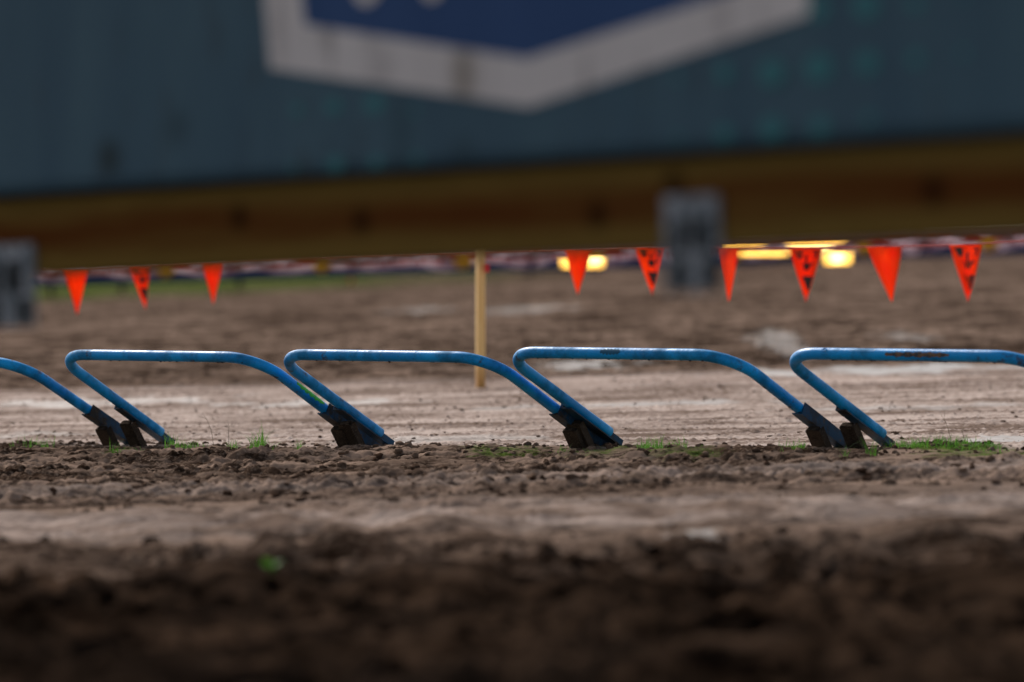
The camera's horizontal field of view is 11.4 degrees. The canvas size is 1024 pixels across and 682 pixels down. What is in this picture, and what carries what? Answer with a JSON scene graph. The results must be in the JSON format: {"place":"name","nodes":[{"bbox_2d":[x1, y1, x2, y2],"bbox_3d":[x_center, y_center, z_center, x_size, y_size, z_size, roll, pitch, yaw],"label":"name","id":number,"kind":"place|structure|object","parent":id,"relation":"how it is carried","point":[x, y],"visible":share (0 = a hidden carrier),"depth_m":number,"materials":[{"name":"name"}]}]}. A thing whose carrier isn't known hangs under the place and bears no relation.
{"place":"outdoors","nodes":[
{"label":"outdoors","id":0,"kind":"place"},
{"bbox_2d":[9,423,1009,456],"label":"grass","id":1,"kind":"structure","parent":0,"point":[902,444],"depth_m":18.22,"materials":[{"name":"green plant"}]},
{"bbox_2d":[0,255,1023,681],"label":"ground","id":2,"kind":"structure","parent":0,"point":[768,319],"depth_m":15.13,"materials":[{"name":"soil"}]},
{"bbox_2d":[0,358,146,445],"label":"starting gate","id":3,"kind":"structure","parent":2,"relation":"on","point":[108,430],"depth_m":20.10,"materials":[{"name":"blue metal"}]},
{"bbox_2d":[65,349,379,446],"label":"starting gate","id":4,"kind":"structure","parent":2,"relation":"on","point":[135,421],"depth_m":19.46,"materials":[{"name":"blue metal"}]},
{"bbox_2d":[261,557,283,576],"bbox_3d":[-0.518,0.492,11.057,0.051,0.053,0.047,0,1,0],"label":"seedling","id":5,"kind":"object","parent":2,"relation":"on","point":[269,564],"visible":0.98,"depth_m":11.05,"materials":[{"name":"green plant"}]},
{"bbox_2d":[284,349,605,448],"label":"starting gate","id":6,"kind":"structure","parent":2,"relation":"on","point":[355,422],"depth_m":18.73,"materials":[{"name":"blue metal"}]},
{"bbox_2d":[476,259,489,387],"bbox_3d":[-0.149,-0.077,25.989,0.071,1.110,0.074,0,1,0],"label":"wooden stake","id":7,"kind":"object","parent":2,"relation":"on","point":[482,267],"visible":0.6,"depth_m":25.98,"materials":[{"name":"brown wood"}]},
{"bbox_2d":[65,239,1023,313],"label":"pennant bunting","id":8,"kind":"object","parent":7,"relation":"attached to","point":[887,258],"visible":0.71,"depth_m":25.78,"materials":[{"name":"red"}]},
{"bbox_2d":[0,134,1023,327],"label":"timber rail","id":9,"kind":"object","parent":2,"relation":"on","point":[691,216],"visible":0.98,"depth_m":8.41,"materials":[{"name":"brown wood"}]},
{"bbox_2d":[0,0,1023,197],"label":"vinyl banner","id":10,"kind":"object","parent":9,"relation":"attached to","point":[108,95],"visible":1,"depth_m":8.55,"materials":[{"name":"blue plastic"}]},
{"bbox_2d":[0,361,1023,512],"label":"soil clods","id":11,"kind":"object","parent":2,"relation":"on","point":[277,493],"visible":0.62,"depth_m":17.48,"materials":[{"name":"brown soil"}]},
{"bbox_2d":[0,519,1023,681],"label":"dark soil clods","id":12,"kind":"object","parent":2,"relation":"on","point":[576,562],"visible":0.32,"depth_m":10.19,"materials":[{"name":"brown soil"}]},
{"bbox_2d":[36,237,1023,295],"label":"banner fence","id":13,"kind":"object","parent":2,"relation":"on","point":[528,265],"visible":0.27,"depth_m":70.01,"materials":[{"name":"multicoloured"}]},
{"bbox_2d":[562,255,602,276],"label":"light bar","id":14,"kind":"object","parent":2,"relation":"on","point":[566,264],"visible":0.43,"depth_m":68.98,"materials":[{"name":"yellow"}]},
{"bbox_2d":[591,254,600,276],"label":"work lamp","id":15,"kind":"object","parent":2,"relation":"on","point":[595,258],"visible":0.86,"depth_m":65.98,"materials":[{"name":"grey"}]},
{"bbox_2d":[513,347,846,447],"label":"starting gate","id":16,"kind":"structure","parent":2,"relation":"on","point":[821,431],"depth_m":18.03,"materials":[{"name":"blue metal"}]},
{"bbox_2d":[758,248,759,267],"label":"light bar","id":17,"kind":"object","parent":2,"relation":"on","point":[758,260],"visible":0.05,"depth_m":69.06,"materials":[{"name":"yellow"}]},
{"bbox_2d":[739,248,787,268],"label":"light bar","id":18,"kind":"object","parent":2,"relation":"on","point":[745,251],"visible":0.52,"depth_m":68.98,"materials":[{"name":"yellow"}]},
{"bbox_2d":[832,252,842,267],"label":"work lamp","id":19,"kind":"object","parent":2,"relation":"on","point":[837,257],"visible":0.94,"depth_m":65.98,"materials":[{"name":"grey"}]},
{"bbox_2d":[825,251,850,262],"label":"light bar","id":20,"kind":"object","parent":2,"relation":"on","point":[846,255],"visible":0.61,"depth_m":68.98,"materials":[{"name":"yellow"}]},
{"bbox_2d":[789,348,1023,448],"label":"starting gate","id":21,"kind":"structure","parent":2,"relation":"on","point":[858,423],"depth_m":17.44,"materials":[{"name":"blue metal"}]}
]}

